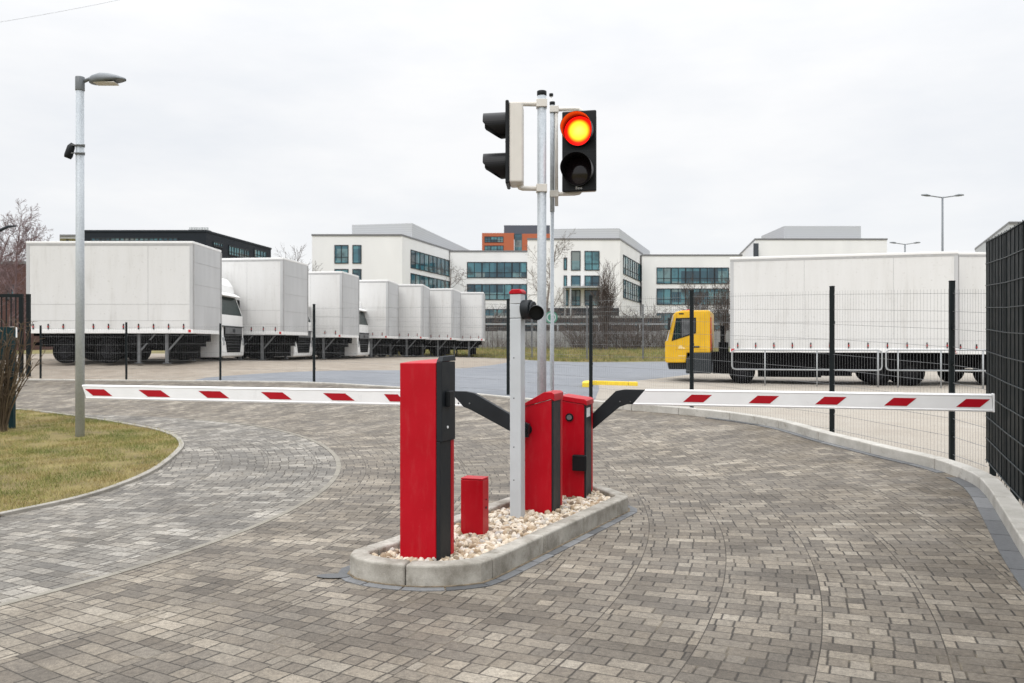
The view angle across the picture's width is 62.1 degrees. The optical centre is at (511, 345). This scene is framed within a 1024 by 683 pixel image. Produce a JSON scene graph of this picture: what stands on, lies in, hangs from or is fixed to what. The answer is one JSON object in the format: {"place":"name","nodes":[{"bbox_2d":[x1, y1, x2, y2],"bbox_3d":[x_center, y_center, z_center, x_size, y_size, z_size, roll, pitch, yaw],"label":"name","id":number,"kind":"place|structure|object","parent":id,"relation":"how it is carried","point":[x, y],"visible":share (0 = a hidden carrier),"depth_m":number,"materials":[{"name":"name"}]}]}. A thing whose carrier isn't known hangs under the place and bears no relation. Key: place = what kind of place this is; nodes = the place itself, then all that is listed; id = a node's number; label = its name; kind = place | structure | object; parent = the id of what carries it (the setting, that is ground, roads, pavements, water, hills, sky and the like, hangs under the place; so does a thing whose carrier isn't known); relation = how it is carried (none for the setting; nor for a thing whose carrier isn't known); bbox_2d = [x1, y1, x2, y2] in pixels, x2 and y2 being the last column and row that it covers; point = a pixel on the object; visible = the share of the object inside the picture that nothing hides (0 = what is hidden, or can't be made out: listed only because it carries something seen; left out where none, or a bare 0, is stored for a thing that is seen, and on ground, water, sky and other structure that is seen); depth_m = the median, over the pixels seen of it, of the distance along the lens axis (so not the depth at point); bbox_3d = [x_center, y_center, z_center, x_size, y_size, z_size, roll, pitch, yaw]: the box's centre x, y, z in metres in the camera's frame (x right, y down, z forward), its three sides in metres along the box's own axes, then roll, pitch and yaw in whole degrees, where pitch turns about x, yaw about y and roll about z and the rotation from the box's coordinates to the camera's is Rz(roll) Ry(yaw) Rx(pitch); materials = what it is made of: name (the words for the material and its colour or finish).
{"place":"outdoors","nodes":[
{"label":"outdoors","id":0,"kind":"place"},
{"bbox_2d":[2,0,116,21],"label":"overhead wire","id":1,"kind":"object","parent":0,"point":[59,11],"visible":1,"depth_m":77.97,"materials":[{"name":"metal"}]},
{"bbox_2d":[0,408,181,515],"bbox_3d":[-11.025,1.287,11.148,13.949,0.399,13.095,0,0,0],"label":"grass verge ground","id":2,"kind":"structure","parent":0,"point":[55,435],"depth_m":10.79,"materials":[{"name":"plant"}]},
{"bbox_2d":[0,317,44,431],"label":"dry shrub","id":3,"kind":"object","parent":2,"relation":"on","point":[7,394],"visible":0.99,"depth_m":13.61,"materials":[{"name":"plant"}]},
{"bbox_2d":[64,73,125,436],"bbox_3d":[-6.368,-1.389,13.000,0.922,5.568,0.270,0,0,0],"label":"street lamp","id":4,"kind":"object","parent":2,"relation":"on","point":[103,79],"visible":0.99,"depth_m":12.95,"materials":[{"name":"metal"}]},
{"bbox_2d":[0,353,506,379],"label":"gravel yard","id":5,"kind":"structure","parent":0,"point":[205,368],"depth_m":26.36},
{"bbox_2d":[0,225,15,231],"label":"street lamp","id":6,"kind":"object","parent":5,"relation":"on","point":[5,227],"visible":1,"depth_m":32.97,"materials":[{"name":"metal"}]},
{"bbox_2d":[0,294,30,376],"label":"metal gate","id":7,"kind":"structure","parent":5,"relation":"on","point":[28,310],"depth_m":23.27,"materials":[{"name":"metal"}]},
{"bbox_2d":[0,198,52,331],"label":"birch tree","id":8,"kind":"object","parent":5,"relation":"on","point":[15,268],"visible":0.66,"depth_m":37.82,"materials":[{"name":"plant"}]},
{"bbox_2d":[26,241,221,362],"bbox_3d":[-12.298,-1.338,27.239,5.140,3.740,2.549,0,0,0],"label":"box trailer","id":9,"kind":"object","parent":5,"relation":"on","point":[143,287],"visible":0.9,"depth_m":26.00,"materials":[{"name":"metal"}]},
{"bbox_2d":[85,278,242,359],"bbox_3d":[-12.928,-1.294,29.740,6.424,3.550,2.640,0,0,0],"label":"lorry","id":10,"kind":"object","parent":5,"relation":"on","point":[231,315],"visible":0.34,"depth_m":29.51,"materials":[{"name":"white metal"}]},
{"bbox_2d":[210,257,307,359],"bbox_3d":[-10.722,-1.361,32.540,5.140,3.740,2.549,0,0,7],"label":"box trailer","id":11,"kind":"object","parent":5,"relation":"on","point":[272,293],"visible":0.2,"depth_m":31.19,"materials":[{"name":"fabric"}]},
{"bbox_2d":[251,306,311,358],"bbox_3d":[-11.795,-1.231,35.433,6.424,3.550,2.640,0,0,5],"label":"lorry","id":12,"kind":"object","parent":5,"relation":"on","point":[256,353],"visible":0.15,"depth_m":34.88,"materials":[{"name":"white metal"}]},
{"bbox_2d":[249,271,358,358],"bbox_3d":[-9.636,-1.317,37.698,5.140,3.740,2.549,0,0,6],"label":"box trailer","id":13,"kind":"object","parent":5,"relation":"on","point":[334,295],"visible":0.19,"depth_m":36.33,"materials":[{"name":"metal"}]},
{"bbox_2d":[325,301,369,357],"bbox_3d":[-10.149,-1.218,40.280,6.424,3.550,2.640,0,0,4],"label":"lorry","id":14,"kind":"object","parent":5,"relation":"on","point":[363,349],"visible":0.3,"depth_m":39.75,"materials":[{"name":"white metal"}]},
{"bbox_2d":[308,280,398,356],"bbox_3d":[-8.441,-1.325,42.392,5.140,3.740,2.549,0,0,4],"label":"box trailer","id":15,"kind":"object","parent":5,"relation":"on","point":[375,296],"visible":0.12,"depth_m":41.06,"materials":[{"name":"metal"}]},
{"bbox_2d":[347,284,429,356],"bbox_3d":[-7.097,-1.317,45.127,5.140,3.740,2.549,0,0,2],"label":"box trailer","id":16,"kind":"object","parent":5,"relation":"on","point":[415,297],"visible":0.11,"depth_m":43.83,"materials":[{"name":"metal"}]},
{"bbox_2d":[384,288,460,356],"bbox_3d":[-5.641,-1.286,47.998,5.140,3.740,2.549,0,0,6],"label":"box trailer","id":17,"kind":"object","parent":5,"relation":"on","point":[448,321],"visible":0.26,"depth_m":46.62,"materials":[{"name":"metal"}]},
{"bbox_2d":[414,292,484,356],"bbox_3d":[-4.199,-1.255,50.539,5.140,3.740,2.549,0,0,0],"label":"box trailer","id":18,"kind":"object","parent":5,"relation":"on","point":[476,300],"visible":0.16,"depth_m":49.30,"materials":[{"name":"metal"}]},
{"bbox_2d":[17,346,729,361],"bbox_3d":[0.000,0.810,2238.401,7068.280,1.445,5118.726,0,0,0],"label":"ground","id":19,"kind":"structure","parent":0,"point":[37,351],"depth_m":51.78,"materials":[{"name":"plant"}]},
{"bbox_2d":[0,327,15,428],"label":"teal fence","id":20,"kind":"object","parent":19,"relation":"on","point":[12,422],"visible":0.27,"depth_m":13.97,"materials":[{"name":"metal"}]},
{"bbox_2d":[0,212,40,310],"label":"birch tree","id":21,"kind":"object","parent":19,"relation":"on","point":[8,240],"visible":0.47,"depth_m":41.40,"materials":[{"name":"plant"}]},
{"bbox_2d":[0,261,52,349],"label":"brick building","id":22,"kind":"structure","parent":19,"relation":"on","point":[33,337],"depth_m":62.00,"materials":[{"name":"brown brick"}]},
{"bbox_2d":[60,234,75,240],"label":"canopy roof","id":23,"kind":"structure","parent":19,"relation":"on","point":[67,237],"depth_m":90.00,"materials":[{"name":"beige"}]},
{"bbox_2d":[0,408,183,516],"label":"verge edging","id":24,"kind":"object","parent":19,"relation":"on","point":[173,455],"visible":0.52,"depth_m":8.87,"materials":[{"name":"concrete"}]},
{"bbox_2d":[0,418,340,606],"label":"paving edging strip","id":25,"kind":"object","parent":19,"relation":"on","point":[334,477],"visible":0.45,"depth_m":6.56,"materials":[{"name":"beige stone"}]},
{"bbox_2d":[84,227,271,257],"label":"dark building","id":26,"kind":"structure","parent":19,"relation":"on","point":[230,247],"depth_m":110.00,"materials":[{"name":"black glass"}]},
{"bbox_2d":[91,237,177,240],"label":"window","id":27,"kind":"structure","parent":26,"relation":"in","point":[92,238],"depth_m":109.94,"materials":[{"name":"black glass"}]},
{"bbox_2d":[213,241,222,247],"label":"window","id":28,"kind":"structure","parent":26,"relation":"in","point":[217,244],"depth_m":113.08,"materials":[{"name":"blue glass"}]},
{"bbox_2d":[228,245,249,257],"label":"window","id":29,"kind":"structure","parent":26,"relation":"in","point":[232,250],"depth_m":119.10,"materials":[{"name":"blue glass"}]},
{"bbox_2d":[254,248,266,257],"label":"window","id":30,"kind":"structure","parent":26,"relation":"in","point":[258,253],"depth_m":125.89,"materials":[{"name":"blue glass"}]},
{"bbox_2d":[273,244,322,270],"bbox_3d":[-15.800,-3.741,62.293,4.049,7.997,4.424,0,0,-16],"label":"bare tree","id":31,"kind":"object","parent":19,"relation":"on","point":[300,256],"visible":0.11,"depth_m":61.85,"materials":[{"name":"brown plant"}]},
{"bbox_2d":[311,223,467,287],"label":"office building","id":32,"kind":"structure","parent":19,"relation":"on","point":[405,253],"depth_m":130.00,"materials":[{"name":"paint"}]},
{"bbox_2d":[334,245,347,263],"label":"window","id":33,"kind":"structure","parent":32,"relation":"in","point":[340,251],"depth_m":129.98,"materials":[{"name":"blue glass"}]},
{"bbox_2d":[352,245,360,263],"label":"window","id":34,"kind":"structure","parent":32,"relation":"in","point":[356,249],"depth_m":129.98,"materials":[{"name":"blue glass"}]},
{"bbox_2d":[352,269,360,279],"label":"window","id":35,"kind":"structure","parent":32,"relation":"in","point":[357,272],"depth_m":129.98,"materials":[{"name":"blue glass"}]},
{"bbox_2d":[410,250,449,276],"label":"window","id":36,"kind":"structure","parent":32,"relation":"in","point":[418,260],"depth_m":140.44,"materials":[{"name":"blue glass"}]},
{"bbox_2d":[410,273,449,287],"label":"window","id":37,"kind":"structure","parent":32,"relation":"in","point":[414,278],"depth_m":140.44,"materials":[{"name":"blue glass"}]},
{"bbox_2d":[420,259,487,316],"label":"bare tree","id":38,"kind":"object","parent":19,"relation":"on","point":[458,275],"visible":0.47,"depth_m":78.00,"materials":[{"name":"brown plant"}]},
{"bbox_2d":[450,250,526,315],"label":"office building","id":39,"kind":"structure","parent":19,"relation":"on","point":[493,278],"depth_m":149.97,"materials":[{"name":"paint"}]},
{"bbox_2d":[485,309,506,315],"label":"window","id":40,"kind":"structure","parent":39,"relation":"in","point":[488,310],"depth_m":149.97,"materials":[{"name":"blue glass"}]},
{"bbox_2d":[467,262,526,277],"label":"window","id":41,"kind":"structure","parent":39,"relation":"in","point":[478,269],"depth_m":149.97,"materials":[{"name":"blue glass"}]},
{"bbox_2d":[467,284,526,299],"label":"window","id":42,"kind":"structure","parent":39,"relation":"in","point":[491,291],"depth_m":149.97,"materials":[{"name":"blue glass"}]},
{"bbox_2d":[479,330,506,349],"bbox_3d":[-0.920,-0.505,60.803,4.203,1.538,4.583,0,0,0],"label":"brown thicket","id":43,"kind":"object","parent":19,"relation":"on","point":[497,345],"visible":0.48,"depth_m":60.07,"materials":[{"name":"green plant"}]},
{"bbox_2d":[482,302,528,346],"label":"brown thicket","id":44,"kind":"object","parent":19,"relation":"on","point":[496,321],"visible":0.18,"depth_m":67.22,"materials":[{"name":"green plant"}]},
{"bbox_2d":[482,225,549,249],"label":"orange building","id":45,"kind":"structure","parent":19,"relation":"on","point":[513,237],"depth_m":221.50,"materials":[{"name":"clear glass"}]},
{"bbox_2d":[484,236,502,242],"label":"window","id":46,"kind":"structure","parent":45,"relation":"in","point":[487,239],"depth_m":219.98,"materials":[{"name":"blue glass"}]},
{"bbox_2d":[484,245,502,249],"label":"window","id":47,"kind":"structure","parent":45,"relation":"in","point":[486,247],"depth_m":219.92,"materials":[{"name":"blue glass"}]},
{"bbox_2d":[17,379,1023,557],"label":"kerb","id":48,"kind":"structure","parent":19,"relation":"on","point":[1007,506],"depth_m":10.13,"materials":[{"name":"concrete"}]},
{"bbox_2d":[525,333,564,349],"bbox_3d":[2.155,-0.367,61.041,3.562,1.268,4.378,0,0,0],"label":"brown thicket","id":49,"kind":"object","parent":19,"relation":"on","point":[546,342],"visible":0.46,"depth_m":60.52,"materials":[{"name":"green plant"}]},
{"bbox_2d":[516,228,576,322],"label":"bare tree","id":50,"kind":"object","parent":19,"relation":"on","point":[548,285],"visible":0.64,"depth_m":73.33,"materials":[{"name":"plant"}]},
{"bbox_2d":[527,293,600,346],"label":"brown thicket","id":51,"kind":"object","parent":19,"relation":"on","point":[548,326],"visible":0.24,"depth_m":66.65,"materials":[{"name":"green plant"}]},
{"bbox_2d":[485,316,660,346],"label":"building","id":52,"kind":"structure","parent":19,"relation":"on","point":[527,327],"depth_m":95.00,"materials":[{"name":"grey glass"}]},
{"bbox_2d":[527,228,649,315],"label":"office building","id":53,"kind":"structure","parent":19,"relation":"on","point":[575,271],"depth_m":130.00,"materials":[{"name":"paint"}]},
{"bbox_2d":[564,257,566,269],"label":"window","id":54,"kind":"structure","parent":53,"relation":"in","point":[565,259],"depth_m":129.98,"materials":[{"name":"blue glass"}]},
{"bbox_2d":[566,290,568,305],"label":"window","id":55,"kind":"structure","parent":53,"relation":"in","point":[567,294],"depth_m":129.98,"materials":[{"name":"grey glass"}]},
{"bbox_2d":[571,251,580,270],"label":"window","id":56,"kind":"structure","parent":53,"relation":"in","point":[575,255],"depth_m":129.98,"materials":[{"name":"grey glass"}]},
{"bbox_2d":[571,275,580,285],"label":"window","id":57,"kind":"structure","parent":53,"relation":"in","point":[575,279],"depth_m":129.98,"materials":[{"name":"blue glass"}]},
{"bbox_2d":[571,290,580,305],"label":"window","id":58,"kind":"structure","parent":53,"relation":"in","point":[575,294],"depth_m":129.98,"materials":[{"name":"grey glass"}]},
{"bbox_2d":[584,251,599,270],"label":"window","id":59,"kind":"structure","parent":53,"relation":"in","point":[591,258],"depth_m":129.98,"materials":[{"name":"blue glass"}]},
{"bbox_2d":[584,275,599,285],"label":"window","id":60,"kind":"structure","parent":53,"relation":"in","point":[592,278],"depth_m":129.98,"materials":[{"name":"blue glass"}]},
{"bbox_2d":[584,290,599,305],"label":"window","id":61,"kind":"structure","parent":53,"relation":"in","point":[586,294],"depth_m":129.98,"materials":[{"name":"blue glass"}]},
{"bbox_2d":[623,254,640,281],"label":"window","id":62,"kind":"structure","parent":53,"relation":"in","point":[632,269],"depth_m":139.76,"materials":[{"name":"blue glass"}]},
{"bbox_2d":[623,279,640,302],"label":"window","id":63,"kind":"structure","parent":53,"relation":"in","point":[631,290],"depth_m":139.76,"materials":[{"name":"blue glass"}]},
{"bbox_2d":[555,309,623,349],"bbox_3d":[5.691,-1.246,61.066,5.728,3.049,4.898,0,0,43],"label":"brown thicket","id":64,"kind":"object","parent":19,"relation":"on","point":[574,337],"visible":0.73,"depth_m":60.50,"materials":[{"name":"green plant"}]},
{"bbox_2d":[470,304,729,359],"bbox_3d":[6.150,-0.908,51.500,17.479,3.625,0.080,0,0,0],"label":"fence","id":65,"kind":"object","parent":19,"relation":"on","point":[643,323],"visible":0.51,"depth_m":51.50,"materials":[{"name":"metal"}]},
{"bbox_2d":[583,260,625,348],"bbox_3d":[6.664,-2.991,59.942,3.097,6.637,3.264,0,0,-35],"label":"bare tree","id":66,"kind":"object","parent":19,"relation":"on","point":[604,294],"visible":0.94,"depth_m":59.75,"materials":[{"name":"brown plant"}]},
{"bbox_2d":[480,323,729,347],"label":"board wall","id":67,"kind":"structure","parent":19,"relation":"on","point":[504,334],"depth_m":63.01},
{"bbox_2d":[598,307,666,349],"bbox_3d":[8.568,-1.294,61.155,5.286,3.116,5.893,0,0,0],"label":"brown thicket","id":68,"kind":"object","parent":19,"relation":"on","point":[637,344],"visible":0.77,"depth_m":60.47,"materials":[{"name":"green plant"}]},
{"bbox_2d":[610,301,676,346],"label":"brown thicket","id":69,"kind":"object","parent":19,"relation":"on","point":[647,318],"visible":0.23,"depth_m":66.44,"materials":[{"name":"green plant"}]},
{"bbox_2d":[631,322,666,348],"bbox_3d":[11.101,-0.918,61.090,4.770,2.325,5.389,0,0,0],"label":"brown thicket","id":70,"kind":"object","parent":19,"relation":"on","point":[661,336],"visible":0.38,"depth_m":61.15,"materials":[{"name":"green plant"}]},
{"bbox_2d":[641,254,742,330],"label":"office building","id":71,"kind":"structure","parent":19,"relation":"on","point":[662,275],"depth_m":147.97,"materials":[{"name":"paint"}]},
{"bbox_2d":[656,288,727,304],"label":"window","id":72,"kind":"structure","parent":71,"relation":"in","point":[670,294],"depth_m":147.97,"materials":[{"name":"blue glass"}]},
{"bbox_2d":[656,313,727,329],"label":"window","id":73,"kind":"structure","parent":71,"relation":"in","point":[658,314],"depth_m":147.97,"materials":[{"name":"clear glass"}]},
{"bbox_2d":[656,267,728,283],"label":"window","id":74,"kind":"structure","parent":71,"relation":"in","point":[664,275],"depth_m":147.97,"materials":[{"name":"teal glass"}]},
{"bbox_2d":[669,274,724,310],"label":"bare tree","id":75,"kind":"object","parent":19,"relation":"on","point":[697,298],"visible":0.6,"depth_m":65.63,"materials":[{"name":"brown plant"}]},
{"bbox_2d":[665,295,729,330],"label":"brown thicket","id":76,"kind":"object","parent":19,"relation":"on","point":[714,316],"visible":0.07,"depth_m":66.18,"materials":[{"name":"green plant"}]},
{"bbox_2d":[705,273,729,334],"bbox_3d":[15.195,-2.426,60.116,3.396,5.426,3.383,0,0,0],"label":"bare tree","id":77,"kind":"object","parent":19,"relation":"on","point":[722,316],"visible":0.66,"depth_m":59.89,"materials":[{"name":"brown plant"}]},
{"bbox_2d":[740,226,887,256],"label":"office building","id":78,"kind":"structure","parent":19,"relation":"on","point":[802,240],"depth_m":150.00,"materials":[{"name":"paint"}]},
{"bbox_2d":[707,417,1023,590],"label":"slate gutter","id":79,"kind":"object","parent":19,"relation":"on","point":[1011,555],"visible":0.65,"depth_m":7.17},
{"bbox_2d":[890,242,919,251],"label":"street lamp","id":80,"kind":"object","parent":19,"relation":"on","point":[904,244],"visible":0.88,"depth_m":94.96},
{"bbox_2d":[921,194,963,250],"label":"street lamp","id":81,"kind":"object","parent":19,"relation":"on","point":[942,223],"visible":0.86,"depth_m":69.94,"materials":[{"name":"metal"}]},
{"bbox_2d":[975,221,1021,251],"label":"hall building","id":82,"kind":"structure","parent":19,"relation":"on","point":[981,247],"depth_m":108.31,"materials":[{"name":"metal"}]},
{"bbox_2d":[985,220,1023,504],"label":"privacy fence","id":83,"kind":"object","parent":19,"relation":"on","point":[1004,372],"visible":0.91,"depth_m":7.72,"materials":[{"name":"metal"}]},
{"bbox_2d":[197,360,696,398],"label":"asphalt road","id":84,"kind":"structure","parent":0,"point":[629,371],"depth_m":24.33,"materials":[{"name":"asphalt"}]},
{"bbox_2d":[546,93,556,385],"bbox_3d":[0.945,-2.558,20.497,0.298,7.064,0.103,0,0,0],"label":"white pole","id":85,"kind":"object","parent":84,"relation":"on","point":[548,317],"visible":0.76,"depth_m":20.47,"materials":[{"name":"metal"}]},
{"bbox_2d":[582,381,637,386],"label":"yellow kerb","id":86,"kind":"structure","parent":84,"relation":"on","point":[621,383],"depth_m":22.55,"materials":[{"name":"paint"}]},
{"bbox_2d":[0,380,1023,682],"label":"paved driveway","id":87,"kind":"structure","parent":0,"point":[732,552],"depth_m":5.62,"materials":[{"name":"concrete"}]},
{"bbox_2d":[317,573,349,577],"bbox_3d":[-1.160,1.492,5.520,0.220,0.001,0.109,0,0,0],"label":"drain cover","id":88,"kind":"object","parent":87,"relation":"on","point":[334,575],"visible":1,"depth_m":5.52,"materials":[{"name":"grey metal"}]},
{"bbox_2d":[338,505,636,591],"bbox_3d":[0.075,1.521,6.862,1.127,0.061,3.683,0,0,28],"label":"slate border","id":89,"kind":"object","parent":87,"relation":"on","point":[505,577],"visible":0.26,"depth_m":5.61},
{"bbox_2d":[347,508,629,587],"bbox_3d":[0.075,1.519,6.862,0.993,0.065,3.550,0,0,28],"label":"sand joint","id":90,"kind":"object","parent":87,"relation":"on","point":[367,581],"visible":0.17,"depth_m":5.52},
{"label":"island bed","id":91,"kind":"structure","parent":87,"relation":"on","visible":0},
{"bbox_2d":[82,385,562,513],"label":"barrier gate","id":92,"kind":"structure","parent":91,"relation":"on","point":[543,457],"depth_m":7.34,"materials":[{"name":"metal"}]},
{"bbox_2d":[400,355,455,560],"bbox_3d":[-0.548,0.755,5.678,0.345,1.385,0.202,0,0,23],"label":"ticket terminal","id":93,"kind":"object","parent":91,"relation":"on","point":[427,412],"visible":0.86,"depth_m":5.60,"materials":[{"name":"metal"}]},
{"bbox_2d":[350,484,627,585],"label":"island kerb","id":94,"kind":"structure","parent":91,"relation":"on","point":[365,564],"depth_m":5.61,"materials":[{"name":"concrete"}]},
{"bbox_2d":[371,490,610,561],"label":"pebbles","id":95,"kind":"object","parent":91,"relation":"on","point":[505,527],"visible":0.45,"depth_m":6.48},
{"bbox_2d":[461,475,488,534],"bbox_3d":[-0.277,1.215,6.377,0.181,0.464,0.135,0,0,18],"label":"red box","id":96,"kind":"object","parent":95,"relation":"on","point":[474,504],"visible":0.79,"depth_m":6.32,"materials":[{"name":"metal"}]},
{"bbox_2d":[483,90,546,402],"bbox_3d":[0.027,-0.434,7.700,0.581,3.763,0.310,0,0,0],"label":"traffic light","id":97,"kind":"object","parent":91,"relation":"on","point":[507,125],"visible":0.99,"depth_m":7.68,"materials":[{"name":"metal"}]},
{"bbox_2d":[509,289,543,517],"bbox_3d":[0.140,0.491,6.917,0.196,1.912,0.376,0,0,-39],"label":"signal post","id":98,"kind":"object","parent":91,"relation":"on","point":[521,307],"visible":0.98,"depth_m":6.95,"materials":[{"name":"metal"}]},
{"bbox_2d":[550,101,596,390],"bbox_3d":[0.548,-0.418,7.828,0.447,3.731,0.356,0,0,13],"label":"traffic light","id":99,"kind":"object","parent":91,"relation":"on","point":[578,163],"visible":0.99,"depth_m":7.85,"materials":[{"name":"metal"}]},
{"bbox_2d":[562,389,994,497],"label":"barrier gate","id":100,"kind":"structure","parent":91,"relation":"on","point":[581,420],"depth_m":7.83,"materials":[{"name":"metal"}]},
{"bbox_2d":[0,0,1023,270],"label":"sky","id":101,"kind":"structure","parent":0,"point":[723,125],"materials":[{"name":"white"}]},
{"bbox_2d":[595,368,1023,508],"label":"yard concrete","id":102,"kind":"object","parent":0,"point":[912,420],"visible":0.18,"depth_m":14.12,"materials":[{"name":"concrete"}]},
{"bbox_2d":[39,280,986,466],"bbox_3d":[-2.679,0.150,17.437,22.568,2.409,3.861,0,0,38],"label":"fence","id":103,"kind":"object","parent":102,"relation":"on","point":[951,364],"visible":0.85,"depth_m":13.92,"materials":[{"name":"metal"}]},
{"bbox_2d":[731,349,882,386],"bbox_3d":[8.316,0.626,24.104,4.066,1.062,0.042,0,0,16],"label":"guard rail","id":104,"kind":"object","parent":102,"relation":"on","point":[817,369],"visible":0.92,"depth_m":24.01,"materials":[{"name":"metal"}]},
{"bbox_2d":[665,251,958,385],"bbox_3d":[8.888,-0.760,25.955,8.132,3.780,2.654,0,0,16],"label":"box lorry","id":105,"kind":"object","parent":102,"relation":"on","point":[879,277],"visible":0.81,"depth_m":24.64,"materials":[{"name":"metal"}]},
{"bbox_2d":[885,349,985,388],"bbox_3d":[11.840,0.627,23.092,3.145,1.074,0.042,0,0,16],"label":"guard rail","id":106,"kind":"object","parent":102,"relation":"on","point":[982,370],"visible":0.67,"depth_m":23.13,"materials":[{"name":"metal"}]},
{"bbox_2d":[938,252,985,384],"bbox_3d":[15.180,-0.780,25.590,5.140,3.820,2.549,0,0,0],"label":"box trailer","id":107,"kind":"object","parent":102,"relation":"on","point":[972,271],"visible":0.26,"depth_m":24.35,"materials":[{"name":"fabric"}]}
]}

